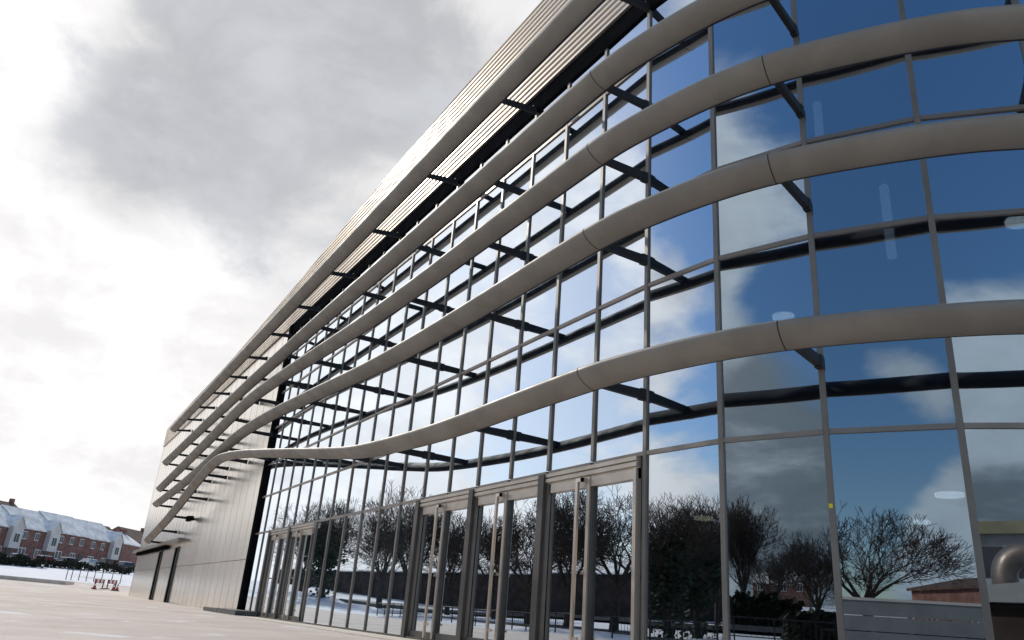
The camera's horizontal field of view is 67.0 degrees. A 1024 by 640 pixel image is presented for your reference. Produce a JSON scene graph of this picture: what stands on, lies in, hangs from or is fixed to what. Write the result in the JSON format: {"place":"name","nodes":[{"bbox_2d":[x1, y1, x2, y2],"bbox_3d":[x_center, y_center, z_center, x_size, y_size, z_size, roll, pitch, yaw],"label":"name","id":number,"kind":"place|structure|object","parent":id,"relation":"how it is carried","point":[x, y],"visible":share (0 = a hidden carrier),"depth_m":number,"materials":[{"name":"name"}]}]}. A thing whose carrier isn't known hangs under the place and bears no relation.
{"place":"outdoors","nodes":[
{"label":"outdoors","id":0,"kind":"place"},
{"bbox_2d":[0,564,133,585],"bbox_3d":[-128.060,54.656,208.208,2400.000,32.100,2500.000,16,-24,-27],"label":"ground","id":1,"kind":"structure","parent":0,"point":[52,573],"depth_m":100.95,"materials":[{"name":"white snow"}]},
{"bbox_2d":[0,498,16,506],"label":"brick house","id":2,"kind":"structure","parent":1,"relation":"on","point":[11,502],"depth_m":150.95,"materials":[{"name":"brown brick"}]},
{"bbox_2d":[0,505,26,555],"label":"terraced house","id":3,"kind":"structure","parent":1,"relation":"on","point":[12,527],"depth_m":120.71,"materials":[{"name":"white brick"}]},
{"bbox_2d":[4,547,10,555],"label":"door","id":4,"kind":"structure","parent":3,"relation":"in","point":[7,550],"depth_m":120.33,"materials":[{"name":"grey"}]},
{"bbox_2d":[7,553,30,560],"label":"parked car","id":5,"kind":"object","parent":1,"relation":"on","point":[12,554],"visible":0.12,"depth_m":110.45,"materials":[{"name":"grey metal"}]},
{"bbox_2d":[0,551,47,567],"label":"hedge","id":6,"kind":"object","parent":1,"relation":"on","point":[22,562],"visible":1,"depth_m":108.47,"materials":[{"name":"green plant"}]},
{"bbox_2d":[1,504,62,557],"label":"terraced house","id":7,"kind":"structure","parent":1,"relation":"on","point":[41,535],"depth_m":127.15,"materials":[{"name":"red brick"}]},
{"bbox_2d":[17,547,25,553],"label":"window","id":8,"kind":"structure","parent":7,"relation":"in","point":[21,550],"depth_m":122.99,"materials":[{"name":"white glass"}]},
{"bbox_2d":[22,531,27,538],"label":"window","id":9,"kind":"structure","parent":7,"relation":"in","point":[25,533],"depth_m":123.73,"materials":[{"name":"grey glass"}]},
{"bbox_2d":[34,533,39,540],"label":"window","id":10,"kind":"structure","parent":7,"relation":"in","point":[37,535],"depth_m":126.14,"materials":[{"name":"white glass"}]},
{"bbox_2d":[33,549,40,556],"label":"window","id":11,"kind":"structure","parent":7,"relation":"in","point":[37,552],"depth_m":125.97,"materials":[{"name":"grey glass"}]},
{"bbox_2d":[33,555,54,565],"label":"parked car","id":12,"kind":"object","parent":1,"relation":"on","point":[49,558],"visible":0.25,"depth_m":113.90,"materials":[{"name":"red"}]},
{"bbox_2d":[38,510,90,560],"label":"terraced house","id":13,"kind":"structure","parent":1,"relation":"on","point":[74,539],"depth_m":134.32,"materials":[{"name":"red brick"}]},
{"bbox_2d":[54,551,61,558],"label":"window","id":14,"kind":"structure","parent":13,"relation":"in","point":[57,555],"depth_m":130.39,"materials":[{"name":"white paint"}]},
{"bbox_2d":[57,557,79,567],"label":"parked car","id":15,"kind":"object","parent":1,"relation":"on","point":[62,558],"visible":0.31,"depth_m":116.53,"materials":[{"name":"grey metal"}]},
{"bbox_2d":[79,558,99,569],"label":"parked car","id":16,"kind":"object","parent":1,"relation":"on","point":[92,562],"visible":0.24,"depth_m":119.60,"materials":[{"name":"silver metal"}]},
{"bbox_2d":[46,558,134,574],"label":"hedge","id":17,"kind":"object","parent":1,"relation":"on","point":[106,566],"visible":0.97,"depth_m":115.47,"materials":[{"name":"green plant"}]},
{"bbox_2d":[74,518,123,568],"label":"terraced house","id":18,"kind":"structure","parent":1,"relation":"on","point":[104,544],"depth_m":142.07,"materials":[{"name":"red brick"}]},
{"bbox_2d":[108,529,139,565],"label":"brick house","id":19,"kind":"structure","parent":1,"relation":"on","point":[129,545],"depth_m":148.90,"materials":[{"name":"red brick"}]},
{"bbox_2d":[117,561,134,571],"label":"parked car","id":20,"kind":"object","parent":1,"relation":"on","point":[124,564],"visible":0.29,"depth_m":124.98,"materials":[{"name":"grey metal"}]},
{"bbox_2d":[110,526,143,544],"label":"brick house","id":21,"kind":"structure","parent":1,"relation":"on","point":[136,535],"depth_m":173.41,"materials":[{"name":"brown brick"}]},
{"bbox_2d":[128,0,1023,639],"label":"glass fronted building","id":22,"kind":"structure","parent":1,"relation":"on","point":[644,320],"depth_m":13.61,"materials":[{"name":"glass"}]},
{"bbox_2d":[148,550,162,599],"bbox_3d":[-26.684,19.260,57.836,0.096,3.905,1.240,16,-24,-27],"label":"door","id":23,"kind":"structure","parent":22,"relation":"in","point":[161,551],"depth_m":57.81,"materials":[{"name":"metal"}]},
{"bbox_2d":[163,546,179,602],"bbox_3d":[-22.856,17.216,51.830,0.096,3.905,1.240,16,-24,-27],"label":"door","id":24,"kind":"structure","parent":22,"relation":"in","point":[170,579],"depth_m":51.82,"materials":[{"name":"metal"}]},
{"bbox_2d":[0,579,382,639],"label":"plaza","id":25,"kind":"structure","parent":0,"point":[50,611],"depth_m":18.70,"materials":[{"name":"beige concrete"}]},
{"bbox_2d":[0,575,73,584],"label":"stone wall","id":26,"kind":"structure","parent":25,"relation":"on","point":[35,580],"depth_m":82.12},
{"bbox_2d":[91,579,104,588],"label":"road barrier","id":27,"kind":"object","parent":25,"relation":"on","point":[102,581],"visible":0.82,"depth_m":81.23,"materials":[{"name":"red"}]},
{"bbox_2d":[105,580,117,588],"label":"road barrier","id":28,"kind":"object","parent":25,"relation":"on","point":[112,581],"visible":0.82,"depth_m":82.30,"materials":[{"name":"red"}]},
{"bbox_2d":[0,0,541,530],"label":"sky","id":29,"kind":"structure","parent":0,"point":[171,171],"materials":[{"name":"white"}]},
{"bbox_2d":[219,613,415,639],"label":"pavement","id":30,"kind":"structure","parent":0,"point":[366,634],"depth_m":21.62,"materials":[{"name":"beige concrete"}]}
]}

